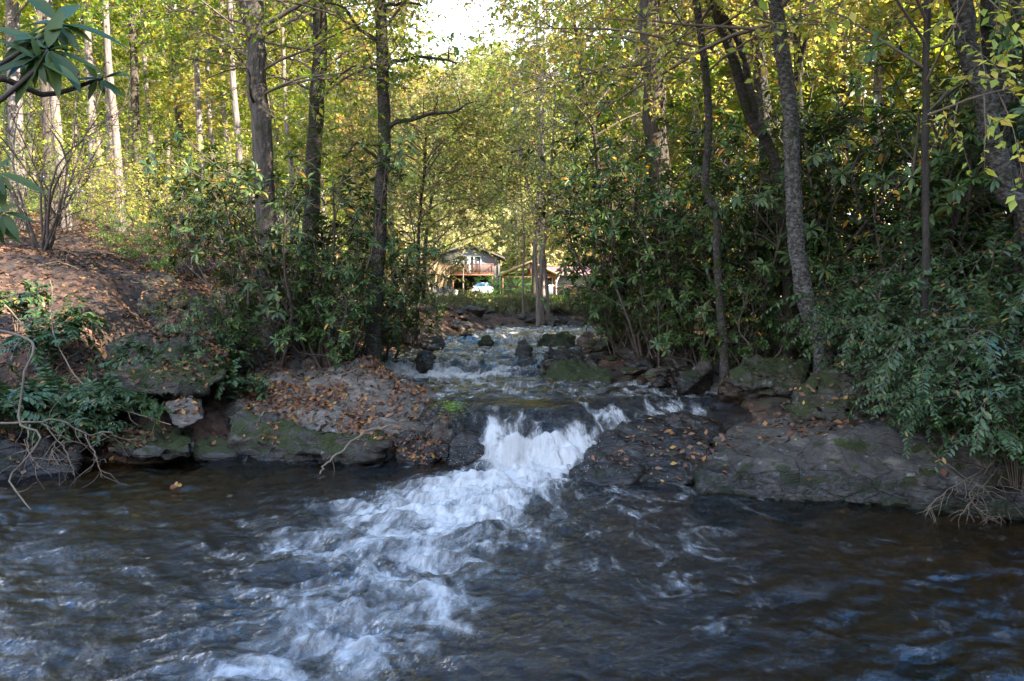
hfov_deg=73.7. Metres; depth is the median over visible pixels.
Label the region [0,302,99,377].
leucothoe shrub
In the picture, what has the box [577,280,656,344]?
rhododendron
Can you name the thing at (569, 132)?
tree
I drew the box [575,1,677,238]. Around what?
tree
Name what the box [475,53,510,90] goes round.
tree
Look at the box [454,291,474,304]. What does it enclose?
brush
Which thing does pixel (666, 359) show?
stream stone
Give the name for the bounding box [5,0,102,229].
tree
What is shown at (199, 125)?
tree
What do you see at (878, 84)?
tree
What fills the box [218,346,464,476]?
rock slab
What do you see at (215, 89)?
tree
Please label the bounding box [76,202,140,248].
bush
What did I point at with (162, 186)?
bush
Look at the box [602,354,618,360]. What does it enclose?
stream stone
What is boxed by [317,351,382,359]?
fallen log
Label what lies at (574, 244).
rhododendron
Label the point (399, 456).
shore rock
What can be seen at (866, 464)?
bedrock ledge
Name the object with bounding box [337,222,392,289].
bush
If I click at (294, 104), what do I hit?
tree
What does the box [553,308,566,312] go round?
stream stone
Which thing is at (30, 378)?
leucothoe shrub
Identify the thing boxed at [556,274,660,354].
rhododendron
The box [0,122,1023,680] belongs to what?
ground
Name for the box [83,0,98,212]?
tree
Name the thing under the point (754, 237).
rhododendron
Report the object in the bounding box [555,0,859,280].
tree
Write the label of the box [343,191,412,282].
tree
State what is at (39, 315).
vine
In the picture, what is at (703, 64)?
tree
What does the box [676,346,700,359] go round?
stream stone
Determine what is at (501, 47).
tree
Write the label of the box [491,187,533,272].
tree
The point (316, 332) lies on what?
rhododendron
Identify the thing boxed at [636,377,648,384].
stream stone
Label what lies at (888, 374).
leucothoe shrub
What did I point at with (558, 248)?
tree
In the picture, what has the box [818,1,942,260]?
tree
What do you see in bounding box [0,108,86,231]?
bush
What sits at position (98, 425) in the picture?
leucothoe shrub
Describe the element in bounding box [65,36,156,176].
tree
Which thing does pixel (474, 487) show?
stream water
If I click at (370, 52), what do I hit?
tree
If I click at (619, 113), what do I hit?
tree
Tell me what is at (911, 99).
tree
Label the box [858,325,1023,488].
leucothoe shrub
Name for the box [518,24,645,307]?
tree
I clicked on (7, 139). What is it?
bush
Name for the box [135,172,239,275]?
rhododendron
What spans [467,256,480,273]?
sliding door
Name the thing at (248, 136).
tree
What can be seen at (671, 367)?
stream stone
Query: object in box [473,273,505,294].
bush
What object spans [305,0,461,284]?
tree
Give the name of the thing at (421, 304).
rhododendron
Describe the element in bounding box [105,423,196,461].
mossy ledge
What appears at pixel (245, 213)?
rhododendron
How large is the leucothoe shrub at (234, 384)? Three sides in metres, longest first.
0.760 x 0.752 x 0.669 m
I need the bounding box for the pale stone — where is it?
[382,347,390,361]
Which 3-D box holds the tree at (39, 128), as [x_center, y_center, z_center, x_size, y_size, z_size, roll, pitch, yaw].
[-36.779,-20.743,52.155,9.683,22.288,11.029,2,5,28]
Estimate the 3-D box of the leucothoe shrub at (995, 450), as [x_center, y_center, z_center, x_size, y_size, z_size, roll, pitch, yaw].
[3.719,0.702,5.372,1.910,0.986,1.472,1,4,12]
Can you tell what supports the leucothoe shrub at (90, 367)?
on the overhanging boulder at (195, 390)
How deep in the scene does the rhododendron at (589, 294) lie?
13.05 m
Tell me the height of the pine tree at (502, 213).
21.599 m
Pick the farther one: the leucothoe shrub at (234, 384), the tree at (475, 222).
the tree at (475, 222)
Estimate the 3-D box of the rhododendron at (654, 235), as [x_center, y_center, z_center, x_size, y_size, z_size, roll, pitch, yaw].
[2.796,-1.298,9.640,4.206,3.802,3.135,4,6,44]
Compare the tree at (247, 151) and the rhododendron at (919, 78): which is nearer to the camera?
the rhododendron at (919, 78)
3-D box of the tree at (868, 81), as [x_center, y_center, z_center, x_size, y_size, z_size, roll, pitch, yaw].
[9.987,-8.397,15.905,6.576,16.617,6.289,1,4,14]
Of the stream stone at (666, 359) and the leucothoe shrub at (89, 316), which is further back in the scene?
the stream stone at (666, 359)
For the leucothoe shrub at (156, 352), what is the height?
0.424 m
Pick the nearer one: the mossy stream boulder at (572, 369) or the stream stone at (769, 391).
the stream stone at (769, 391)
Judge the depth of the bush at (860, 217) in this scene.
13.04 m
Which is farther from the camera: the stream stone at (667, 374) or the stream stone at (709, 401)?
the stream stone at (667, 374)
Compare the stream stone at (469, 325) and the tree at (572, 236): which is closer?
the stream stone at (469, 325)
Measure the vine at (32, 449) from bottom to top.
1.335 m
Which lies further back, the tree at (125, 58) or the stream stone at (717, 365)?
the tree at (125, 58)
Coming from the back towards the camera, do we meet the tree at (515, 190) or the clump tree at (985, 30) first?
the tree at (515, 190)
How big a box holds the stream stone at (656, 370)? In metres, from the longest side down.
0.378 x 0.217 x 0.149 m
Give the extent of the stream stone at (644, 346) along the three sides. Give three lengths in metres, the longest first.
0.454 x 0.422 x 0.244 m
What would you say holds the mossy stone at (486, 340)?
on the ground at (42, 666)
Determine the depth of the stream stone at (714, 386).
8.24 m
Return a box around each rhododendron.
[0,0,134,244]
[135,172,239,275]
[137,141,403,367]
[141,295,287,372]
[171,118,421,366]
[175,293,265,376]
[182,146,304,282]
[214,271,326,349]
[239,230,440,360]
[269,252,396,368]
[331,240,453,362]
[383,278,456,345]
[499,125,776,346]
[534,80,806,342]
[540,97,895,359]
[540,175,769,357]
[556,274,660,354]
[572,251,635,327]
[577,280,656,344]
[579,176,737,342]
[580,126,874,361]
[611,265,708,365]
[646,258,756,367]
[663,117,934,356]
[669,265,811,366]
[670,0,893,296]
[724,85,1023,353]
[731,79,954,347]
[754,230,903,358]
[767,0,1023,293]
[783,29,1023,315]
[802,45,1023,278]
[806,49,1023,270]
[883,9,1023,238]
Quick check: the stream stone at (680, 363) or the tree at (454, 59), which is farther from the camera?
the tree at (454, 59)
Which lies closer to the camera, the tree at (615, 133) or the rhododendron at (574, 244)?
the rhododendron at (574, 244)
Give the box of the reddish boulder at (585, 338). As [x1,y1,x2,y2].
[576,332,597,348]
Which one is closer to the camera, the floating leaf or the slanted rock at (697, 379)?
the floating leaf
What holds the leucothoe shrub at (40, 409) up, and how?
on the bank rock at (8, 447)
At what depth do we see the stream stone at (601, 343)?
11.69 m
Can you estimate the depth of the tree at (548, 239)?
100.11 m
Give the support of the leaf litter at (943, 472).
on the ground at (42, 666)
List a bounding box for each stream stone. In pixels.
[70,355,81,361]
[430,302,453,310]
[447,323,461,328]
[452,321,472,329]
[455,324,467,332]
[458,315,468,319]
[459,331,472,336]
[460,305,485,316]
[506,354,537,379]
[518,314,526,319]
[527,317,535,323]
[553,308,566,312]
[559,316,567,322]
[565,320,584,328]
[575,317,597,328]
[587,351,613,361]
[589,342,610,353]
[596,340,617,350]
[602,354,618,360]
[615,347,646,359]
[621,367,636,374]
[623,358,656,367]
[627,352,637,359]
[629,369,643,374]
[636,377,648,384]
[637,362,656,370]
[638,342,655,350]
[643,372,656,377]
[646,368,670,372]
[647,399,665,406]
[650,377,671,391]
[656,345,677,356]
[658,372,671,376]
[658,390,676,398]
[660,360,670,365]
[662,355,676,362]
[663,407,698,414]
[664,387,676,391]
[667,364,674,371]
[670,356,694,368]
[671,366,691,383]
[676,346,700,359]
[685,404,706,413]
[700,396,716,407]
[705,355,719,371]
[708,382,718,394]
[716,363,738,372]
[757,388,776,395]
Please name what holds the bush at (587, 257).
on the ground at (42, 666)
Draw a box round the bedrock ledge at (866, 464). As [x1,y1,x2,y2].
[689,414,1023,538]
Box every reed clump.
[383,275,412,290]
[402,261,450,291]
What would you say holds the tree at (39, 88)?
on the ground at (42, 666)
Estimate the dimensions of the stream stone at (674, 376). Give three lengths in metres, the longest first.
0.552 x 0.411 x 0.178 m
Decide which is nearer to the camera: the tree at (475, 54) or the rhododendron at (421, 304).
the rhododendron at (421, 304)
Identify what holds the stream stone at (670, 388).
on the ground at (42, 666)
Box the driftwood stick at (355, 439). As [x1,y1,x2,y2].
[319,425,388,475]
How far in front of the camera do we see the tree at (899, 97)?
13.77 m
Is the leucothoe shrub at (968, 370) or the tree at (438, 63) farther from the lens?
the tree at (438, 63)
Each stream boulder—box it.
[537,358,614,394]
[540,346,596,369]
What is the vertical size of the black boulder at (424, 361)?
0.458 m
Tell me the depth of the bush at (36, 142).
23.60 m
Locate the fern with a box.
[425,398,472,418]
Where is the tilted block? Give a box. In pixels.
[165,398,203,428]
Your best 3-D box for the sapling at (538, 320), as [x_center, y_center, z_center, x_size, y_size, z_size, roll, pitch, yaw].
[0.519,-3.787,17.426,3.999,7.791,3.059,2,5,22]
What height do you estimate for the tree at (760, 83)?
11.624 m
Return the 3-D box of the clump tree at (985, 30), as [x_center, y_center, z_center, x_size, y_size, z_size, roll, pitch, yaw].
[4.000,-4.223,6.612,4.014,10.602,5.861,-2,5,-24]
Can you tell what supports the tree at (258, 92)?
on the ground at (42, 666)
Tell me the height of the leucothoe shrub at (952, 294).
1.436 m
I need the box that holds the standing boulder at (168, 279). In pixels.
[136,271,189,324]
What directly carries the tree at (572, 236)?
on the ground at (42, 666)
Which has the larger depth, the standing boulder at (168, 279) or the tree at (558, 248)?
the tree at (558, 248)
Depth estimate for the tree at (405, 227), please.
103.80 m
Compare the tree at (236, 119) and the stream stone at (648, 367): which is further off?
the tree at (236, 119)
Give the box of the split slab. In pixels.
[581,462,645,495]
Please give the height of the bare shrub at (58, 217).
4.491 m
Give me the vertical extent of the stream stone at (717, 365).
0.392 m
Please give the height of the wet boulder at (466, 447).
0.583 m
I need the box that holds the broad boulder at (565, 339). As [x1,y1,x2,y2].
[536,331,577,354]
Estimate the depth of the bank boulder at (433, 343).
12.69 m
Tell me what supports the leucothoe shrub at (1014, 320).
on the ground at (42, 666)
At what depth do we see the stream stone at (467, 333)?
14.69 m
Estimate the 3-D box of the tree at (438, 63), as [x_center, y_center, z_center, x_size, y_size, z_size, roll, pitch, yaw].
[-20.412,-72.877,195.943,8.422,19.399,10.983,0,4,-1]
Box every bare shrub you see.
[0,20,180,251]
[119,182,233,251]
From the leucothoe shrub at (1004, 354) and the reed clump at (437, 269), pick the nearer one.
the leucothoe shrub at (1004, 354)
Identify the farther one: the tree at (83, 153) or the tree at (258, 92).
the tree at (83, 153)
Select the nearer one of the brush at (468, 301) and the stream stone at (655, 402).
the stream stone at (655, 402)
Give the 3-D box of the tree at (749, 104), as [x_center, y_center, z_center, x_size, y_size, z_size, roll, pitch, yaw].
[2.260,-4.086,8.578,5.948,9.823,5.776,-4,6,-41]
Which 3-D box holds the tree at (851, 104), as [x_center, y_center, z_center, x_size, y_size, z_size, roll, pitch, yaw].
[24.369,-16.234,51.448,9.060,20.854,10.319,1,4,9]
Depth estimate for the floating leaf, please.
5.82 m
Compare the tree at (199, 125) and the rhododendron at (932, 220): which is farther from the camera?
the tree at (199, 125)
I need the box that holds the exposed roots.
[377,400,460,460]
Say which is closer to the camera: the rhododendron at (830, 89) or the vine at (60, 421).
the vine at (60, 421)
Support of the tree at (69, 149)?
on the ground at (42, 666)
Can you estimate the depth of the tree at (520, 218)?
114.67 m
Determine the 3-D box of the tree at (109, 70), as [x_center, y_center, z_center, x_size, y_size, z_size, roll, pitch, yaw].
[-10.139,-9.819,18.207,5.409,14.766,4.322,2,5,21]
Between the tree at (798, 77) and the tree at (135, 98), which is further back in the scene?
the tree at (135, 98)
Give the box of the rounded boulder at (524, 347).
[515,339,532,356]
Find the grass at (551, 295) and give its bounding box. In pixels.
[424,293,582,302]
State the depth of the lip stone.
7.25 m
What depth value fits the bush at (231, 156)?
18.25 m
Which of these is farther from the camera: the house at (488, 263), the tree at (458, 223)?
the tree at (458, 223)
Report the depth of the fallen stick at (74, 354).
7.82 m
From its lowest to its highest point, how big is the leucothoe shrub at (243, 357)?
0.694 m
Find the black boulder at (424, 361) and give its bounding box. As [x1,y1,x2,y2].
[414,350,439,378]
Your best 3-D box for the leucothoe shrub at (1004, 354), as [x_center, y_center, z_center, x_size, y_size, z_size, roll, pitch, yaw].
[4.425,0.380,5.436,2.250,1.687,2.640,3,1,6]
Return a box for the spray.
[447,434,667,483]
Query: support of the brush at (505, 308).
on the ground at (42, 666)
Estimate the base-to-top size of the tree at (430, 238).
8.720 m
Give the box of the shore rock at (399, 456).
[392,422,455,472]
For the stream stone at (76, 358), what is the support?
on the ground at (42, 666)
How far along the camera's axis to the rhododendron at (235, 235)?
8.47 m
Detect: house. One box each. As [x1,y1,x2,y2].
[429,243,505,294]
[498,261,600,294]
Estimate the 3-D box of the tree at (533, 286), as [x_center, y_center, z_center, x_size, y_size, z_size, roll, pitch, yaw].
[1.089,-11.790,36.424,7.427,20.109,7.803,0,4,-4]
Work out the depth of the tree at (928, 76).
6.17 m
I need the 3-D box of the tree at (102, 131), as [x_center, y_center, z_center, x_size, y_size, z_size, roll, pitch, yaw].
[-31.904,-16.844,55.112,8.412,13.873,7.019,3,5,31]
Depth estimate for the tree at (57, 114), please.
15.58 m
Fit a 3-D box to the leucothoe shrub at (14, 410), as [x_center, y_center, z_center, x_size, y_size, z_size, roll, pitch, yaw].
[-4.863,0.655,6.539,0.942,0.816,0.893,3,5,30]
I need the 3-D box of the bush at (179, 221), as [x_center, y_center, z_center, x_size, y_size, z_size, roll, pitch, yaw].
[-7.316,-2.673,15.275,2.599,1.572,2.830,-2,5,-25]
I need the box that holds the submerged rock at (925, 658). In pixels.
[888,652,973,680]
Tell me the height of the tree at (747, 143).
16.617 m
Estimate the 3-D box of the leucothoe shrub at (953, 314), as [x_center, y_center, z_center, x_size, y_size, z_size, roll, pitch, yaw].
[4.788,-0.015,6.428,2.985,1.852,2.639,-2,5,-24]
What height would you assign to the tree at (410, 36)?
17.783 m
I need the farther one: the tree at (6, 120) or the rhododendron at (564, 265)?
the tree at (6, 120)
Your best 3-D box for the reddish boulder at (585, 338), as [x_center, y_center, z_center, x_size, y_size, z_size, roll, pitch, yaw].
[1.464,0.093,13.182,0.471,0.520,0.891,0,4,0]
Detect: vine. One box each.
[0,329,41,509]
[0,387,131,454]
[4,281,53,331]
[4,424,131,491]
[49,309,170,438]
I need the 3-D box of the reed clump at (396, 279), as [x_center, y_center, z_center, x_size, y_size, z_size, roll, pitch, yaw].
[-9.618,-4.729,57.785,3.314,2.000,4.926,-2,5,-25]
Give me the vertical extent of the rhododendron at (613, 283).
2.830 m
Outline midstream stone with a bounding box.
[525,407,552,438]
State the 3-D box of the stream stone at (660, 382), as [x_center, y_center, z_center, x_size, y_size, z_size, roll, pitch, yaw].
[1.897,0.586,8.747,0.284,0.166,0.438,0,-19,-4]
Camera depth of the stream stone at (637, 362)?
9.64 m
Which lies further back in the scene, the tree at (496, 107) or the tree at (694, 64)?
the tree at (496, 107)
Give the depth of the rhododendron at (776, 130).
8.42 m
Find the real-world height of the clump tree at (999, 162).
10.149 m
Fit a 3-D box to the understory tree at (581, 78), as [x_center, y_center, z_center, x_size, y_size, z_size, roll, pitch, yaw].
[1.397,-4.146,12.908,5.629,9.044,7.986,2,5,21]
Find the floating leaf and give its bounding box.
[170,482,181,489]
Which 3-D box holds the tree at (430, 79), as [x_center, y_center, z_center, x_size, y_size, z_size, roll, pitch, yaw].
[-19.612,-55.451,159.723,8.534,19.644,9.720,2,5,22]
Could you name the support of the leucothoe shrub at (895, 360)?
on the ground at (42, 666)
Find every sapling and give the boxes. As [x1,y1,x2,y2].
[468,56,592,317]
[474,30,602,327]
[483,134,558,313]
[495,51,607,323]
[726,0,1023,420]
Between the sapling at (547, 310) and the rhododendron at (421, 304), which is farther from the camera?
the sapling at (547, 310)
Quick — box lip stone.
[463,410,491,440]
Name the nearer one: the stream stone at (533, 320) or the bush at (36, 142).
the stream stone at (533, 320)
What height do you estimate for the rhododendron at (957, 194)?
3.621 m
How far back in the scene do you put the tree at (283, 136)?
60.47 m
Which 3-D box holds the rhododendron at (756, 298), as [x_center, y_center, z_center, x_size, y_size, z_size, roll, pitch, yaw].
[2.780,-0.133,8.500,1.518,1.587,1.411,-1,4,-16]
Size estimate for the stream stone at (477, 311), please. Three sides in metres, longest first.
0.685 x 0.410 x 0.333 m
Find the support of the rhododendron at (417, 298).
on the ground at (42, 666)
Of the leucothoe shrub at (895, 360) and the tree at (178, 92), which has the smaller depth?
the leucothoe shrub at (895, 360)
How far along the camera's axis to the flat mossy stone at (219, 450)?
6.87 m
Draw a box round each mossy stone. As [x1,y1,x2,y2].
[189,436,240,467]
[477,335,493,357]
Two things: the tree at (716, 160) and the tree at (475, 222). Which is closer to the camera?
the tree at (716, 160)
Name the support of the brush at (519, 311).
on the ground at (42, 666)
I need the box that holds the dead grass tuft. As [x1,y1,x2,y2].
[917,455,1023,544]
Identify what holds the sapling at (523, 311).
on the ground at (42, 666)
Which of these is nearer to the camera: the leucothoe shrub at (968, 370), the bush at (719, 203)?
the leucothoe shrub at (968, 370)
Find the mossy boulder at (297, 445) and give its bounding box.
[225,408,390,480]
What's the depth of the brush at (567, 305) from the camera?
19.05 m
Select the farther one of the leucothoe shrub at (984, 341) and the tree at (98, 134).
the tree at (98, 134)
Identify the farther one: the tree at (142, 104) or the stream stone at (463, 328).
the tree at (142, 104)
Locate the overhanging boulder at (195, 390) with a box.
[101,324,227,400]
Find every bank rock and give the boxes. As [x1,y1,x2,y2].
[0,433,91,488]
[545,313,561,329]
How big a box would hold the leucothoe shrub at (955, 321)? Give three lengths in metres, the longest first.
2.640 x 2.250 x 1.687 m
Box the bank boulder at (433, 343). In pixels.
[421,336,445,354]
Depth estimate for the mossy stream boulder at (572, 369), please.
9.26 m
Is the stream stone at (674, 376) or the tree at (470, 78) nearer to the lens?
the stream stone at (674, 376)
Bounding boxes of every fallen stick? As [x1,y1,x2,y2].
[29,351,80,386]
[37,245,78,269]
[85,252,114,254]
[130,308,161,321]
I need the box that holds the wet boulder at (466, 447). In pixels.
[447,430,485,471]
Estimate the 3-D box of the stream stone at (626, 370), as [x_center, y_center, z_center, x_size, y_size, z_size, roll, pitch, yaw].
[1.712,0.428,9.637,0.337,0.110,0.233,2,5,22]
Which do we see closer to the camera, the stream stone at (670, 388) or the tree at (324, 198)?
the stream stone at (670, 388)
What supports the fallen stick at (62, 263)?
on the ground at (42, 666)
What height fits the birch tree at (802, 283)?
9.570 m
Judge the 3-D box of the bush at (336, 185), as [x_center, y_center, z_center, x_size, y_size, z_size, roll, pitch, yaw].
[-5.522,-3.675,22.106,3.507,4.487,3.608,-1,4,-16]
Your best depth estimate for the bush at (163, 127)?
24.18 m
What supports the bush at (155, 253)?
on the ground at (42, 666)
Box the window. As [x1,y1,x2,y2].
[548,278,552,284]
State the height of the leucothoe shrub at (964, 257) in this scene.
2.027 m
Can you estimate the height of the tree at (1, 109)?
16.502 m
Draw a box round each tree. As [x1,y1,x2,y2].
[0,0,57,214]
[0,0,61,108]
[0,0,91,189]
[0,0,96,23]
[0,0,97,179]
[0,0,125,211]
[0,0,169,196]
[0,1,26,141]
[0,1,102,131]
[0,2,86,170]
[0,4,5,33]
[0,82,38,175]
[0,102,71,169]
[1,104,87,188]
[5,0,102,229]
[5,0,216,207]
[23,3,147,190]
[45,0,72,229]
[58,3,159,193]
[59,1,192,194]
[60,0,466,347]
[61,10,184,196]
[62,60,155,182]
[64,65,127,181]
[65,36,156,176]
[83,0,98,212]
[91,0,241,211]
[102,0,163,230]
[113,1,220,200]
[124,13,241,194]
[126,0,439,350]
[126,8,222,179]
[140,0,178,197]
[141,0,308,228]
[141,1,247,208]
[149,68,235,188]
[152,4,248,184]
[153,0,397,241]
[170,61,270,201]
[174,67,250,194]
[187,0,488,361]
[193,0,235,228]
[202,1,392,205]
[204,0,339,222]
[205,44,282,203]
[212,10,307,118]
[228,0,302,246]
[241,2,369,234]
[244,46,299,187]
[265,1,392,257]
[270,0,434,282]
[271,1,447,264]
[272,36,600,349]
[281,91,344,236]
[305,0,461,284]
[323,51,394,267]
[331,166,403,255]
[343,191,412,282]
[356,48,547,297]
[387,170,422,263]
[395,194,441,246]
[397,142,428,242]
[407,223,432,262]
[411,186,474,262]
[412,180,453,261]
[412,200,465,261]
[417,61,441,132]
[420,63,447,95]
[430,0,743,268]
[431,0,871,344]
[435,46,465,95]
[435,49,451,80]
[439,186,488,251]
[449,204,482,287]
[451,58,470,94]
[454,73,480,130]
[455,45,483,97]
[457,67,479,98]
[459,0,825,359]
[459,59,490,110]
[460,188,492,247]
[463,0,592,295]
[463,205,506,264]
[466,0,607,294]
[472,204,515,268]
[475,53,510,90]
[476,0,931,384]
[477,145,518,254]
[485,86,517,128]
[488,35,511,79]
[490,45,511,90]
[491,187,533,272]
[498,173,533,251]
[499,147,548,237]
[502,185,550,268]
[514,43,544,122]
[516,83,544,117]
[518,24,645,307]
[525,190,578,266]
[525,216,567,272]
[533,110,560,164]
[534,0,848,372]
[542,0,718,251]
[545,0,676,258]
[547,170,597,264]
[549,96,589,170]
[550,210,589,266]
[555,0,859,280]
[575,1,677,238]
[577,0,685,260]
[589,1,745,193]
[596,4,779,263]
[623,0,880,324]
[629,0,770,305]
[662,4,771,296]
[668,0,895,296]
[668,5,819,248]
[683,0,850,348]
[691,0,1022,288]
[734,1,891,161]
[756,0,1023,305]
[769,0,977,262]
[779,27,904,217]
[810,0,1023,336]
[813,1,1022,159]
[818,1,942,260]
[819,0,1023,157]
[819,2,918,216]
[821,14,920,216]
[825,2,979,242]
[845,5,977,203]
[871,0,1022,142]
[879,0,1023,192]
[899,0,1023,125]
[1006,0,1023,190]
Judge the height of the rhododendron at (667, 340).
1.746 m
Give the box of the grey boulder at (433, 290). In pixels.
[427,285,454,296]
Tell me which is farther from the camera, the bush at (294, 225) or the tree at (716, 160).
the tree at (716, 160)
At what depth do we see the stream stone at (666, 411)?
7.76 m
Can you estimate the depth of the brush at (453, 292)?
20.26 m
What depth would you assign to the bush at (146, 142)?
20.59 m
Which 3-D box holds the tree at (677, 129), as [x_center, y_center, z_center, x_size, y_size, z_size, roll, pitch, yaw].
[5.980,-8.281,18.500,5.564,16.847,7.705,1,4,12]
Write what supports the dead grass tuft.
on the bedrock ledge at (866, 464)
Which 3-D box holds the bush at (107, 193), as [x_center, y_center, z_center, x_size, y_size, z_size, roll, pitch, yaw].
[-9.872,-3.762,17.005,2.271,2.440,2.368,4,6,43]
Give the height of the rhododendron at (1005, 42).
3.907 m
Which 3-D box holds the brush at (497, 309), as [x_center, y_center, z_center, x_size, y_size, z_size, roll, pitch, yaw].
[-0.414,-0.986,18.727,0.723,0.615,0.656,2,5,21]
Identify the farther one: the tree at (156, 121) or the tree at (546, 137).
the tree at (546, 137)
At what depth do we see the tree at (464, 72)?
179.45 m
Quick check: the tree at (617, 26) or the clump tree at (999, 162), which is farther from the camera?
the tree at (617, 26)
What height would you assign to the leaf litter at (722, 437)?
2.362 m
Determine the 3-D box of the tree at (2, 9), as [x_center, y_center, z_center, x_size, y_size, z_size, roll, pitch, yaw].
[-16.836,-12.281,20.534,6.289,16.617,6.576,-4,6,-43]
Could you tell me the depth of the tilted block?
6.94 m
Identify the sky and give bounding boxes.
[31,0,958,215]
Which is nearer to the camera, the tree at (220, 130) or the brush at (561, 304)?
the brush at (561, 304)
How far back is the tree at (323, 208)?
35.35 m
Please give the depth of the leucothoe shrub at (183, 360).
7.58 m
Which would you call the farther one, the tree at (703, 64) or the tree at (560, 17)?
the tree at (560, 17)
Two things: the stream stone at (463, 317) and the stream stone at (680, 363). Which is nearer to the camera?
the stream stone at (680, 363)
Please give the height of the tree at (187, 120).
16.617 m
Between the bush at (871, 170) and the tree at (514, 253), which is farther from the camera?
the tree at (514, 253)
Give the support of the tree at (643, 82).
on the ground at (42, 666)
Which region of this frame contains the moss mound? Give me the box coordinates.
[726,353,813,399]
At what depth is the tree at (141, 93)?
37.04 m
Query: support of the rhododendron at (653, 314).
on the ground at (42, 666)
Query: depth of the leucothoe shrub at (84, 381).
7.19 m
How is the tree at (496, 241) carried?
on the ground at (42, 666)
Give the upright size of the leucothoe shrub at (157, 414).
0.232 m
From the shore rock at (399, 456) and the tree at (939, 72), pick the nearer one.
the shore rock at (399, 456)
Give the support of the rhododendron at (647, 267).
on the ground at (42, 666)
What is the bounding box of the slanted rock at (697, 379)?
[675,359,714,399]
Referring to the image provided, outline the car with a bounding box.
[471,283,493,293]
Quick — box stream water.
[0,325,1023,680]
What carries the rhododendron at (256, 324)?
on the ground at (42, 666)
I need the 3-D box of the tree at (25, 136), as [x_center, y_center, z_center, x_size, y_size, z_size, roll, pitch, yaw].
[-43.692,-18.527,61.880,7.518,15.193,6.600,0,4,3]
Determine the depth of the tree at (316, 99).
9.98 m
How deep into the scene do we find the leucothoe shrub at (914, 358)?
5.88 m
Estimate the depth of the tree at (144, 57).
32.05 m
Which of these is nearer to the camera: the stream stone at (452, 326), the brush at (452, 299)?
the stream stone at (452, 326)
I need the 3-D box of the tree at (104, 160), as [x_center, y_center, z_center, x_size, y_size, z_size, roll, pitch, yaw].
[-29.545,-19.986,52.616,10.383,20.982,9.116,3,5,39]
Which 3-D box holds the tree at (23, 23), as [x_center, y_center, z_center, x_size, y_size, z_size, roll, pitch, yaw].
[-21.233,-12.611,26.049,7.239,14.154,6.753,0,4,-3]
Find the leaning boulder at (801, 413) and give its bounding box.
[782,342,909,422]
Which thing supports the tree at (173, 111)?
on the ground at (42, 666)
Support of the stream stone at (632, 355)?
on the ground at (42, 666)
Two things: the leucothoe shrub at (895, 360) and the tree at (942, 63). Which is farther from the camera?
the tree at (942, 63)
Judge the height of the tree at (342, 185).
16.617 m
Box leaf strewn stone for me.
[715,373,744,409]
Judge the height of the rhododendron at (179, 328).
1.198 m
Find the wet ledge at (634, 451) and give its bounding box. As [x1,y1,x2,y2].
[569,410,724,494]
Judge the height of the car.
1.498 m
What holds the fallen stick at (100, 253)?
on the ground at (42, 666)
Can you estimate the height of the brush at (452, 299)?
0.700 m
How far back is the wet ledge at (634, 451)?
6.50 m
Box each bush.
[0,78,101,199]
[0,83,39,192]
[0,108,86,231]
[14,96,152,233]
[29,94,175,219]
[62,133,189,244]
[67,137,177,230]
[76,96,192,219]
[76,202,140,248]
[105,211,156,261]
[106,80,220,213]
[114,178,213,254]
[124,113,256,248]
[131,222,188,275]
[151,118,255,244]
[182,107,297,236]
[204,146,328,252]
[216,142,346,267]
[300,164,390,283]
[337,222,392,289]
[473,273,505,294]
[478,272,516,293]
[508,273,531,292]
[546,211,678,323]
[644,202,736,324]
[693,157,834,270]
[827,153,901,272]
[843,126,905,259]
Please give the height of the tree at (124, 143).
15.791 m
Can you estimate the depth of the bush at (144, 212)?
15.06 m
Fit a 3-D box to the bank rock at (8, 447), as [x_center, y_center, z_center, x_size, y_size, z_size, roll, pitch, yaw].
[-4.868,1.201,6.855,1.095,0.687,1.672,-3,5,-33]
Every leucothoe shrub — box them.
[0,276,55,330]
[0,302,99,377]
[0,360,65,433]
[0,374,69,444]
[0,383,88,438]
[14,362,114,436]
[17,294,113,353]
[27,396,104,444]
[52,393,142,446]
[55,376,139,428]
[64,370,138,429]
[85,338,151,379]
[121,342,168,367]
[126,390,157,416]
[144,400,174,423]
[168,353,202,370]
[171,341,250,375]
[197,335,254,367]
[206,358,271,405]
[758,218,1023,351]
[775,251,1022,372]
[778,260,976,370]
[780,271,918,351]
[783,233,1023,353]
[799,230,1023,385]
[803,294,1023,415]
[823,194,1023,381]
[823,239,1023,401]
[826,277,1023,426]
[832,269,1023,429]
[834,277,1018,386]
[839,283,1023,419]
[839,351,1015,445]
[845,307,1023,418]
[847,345,1023,441]
[850,202,1023,314]
[850,288,1021,431]
[858,170,1023,330]
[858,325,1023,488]
[862,367,1023,466]
[864,339,1023,445]
[865,287,1023,463]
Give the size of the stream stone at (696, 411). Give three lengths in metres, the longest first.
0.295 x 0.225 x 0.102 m
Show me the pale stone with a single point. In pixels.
(384, 357)
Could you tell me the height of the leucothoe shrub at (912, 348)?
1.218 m
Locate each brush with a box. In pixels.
[436,288,458,304]
[438,296,461,307]
[440,288,466,306]
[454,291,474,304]
[455,289,480,305]
[455,293,483,305]
[462,293,491,307]
[483,294,510,312]
[492,294,514,314]
[499,292,531,312]
[506,291,526,306]
[508,295,531,313]
[517,294,543,311]
[526,293,552,310]
[527,294,544,312]
[550,294,570,310]
[556,292,582,314]
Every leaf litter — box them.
[0,210,471,489]
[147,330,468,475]
[533,290,909,472]
[591,347,1015,513]

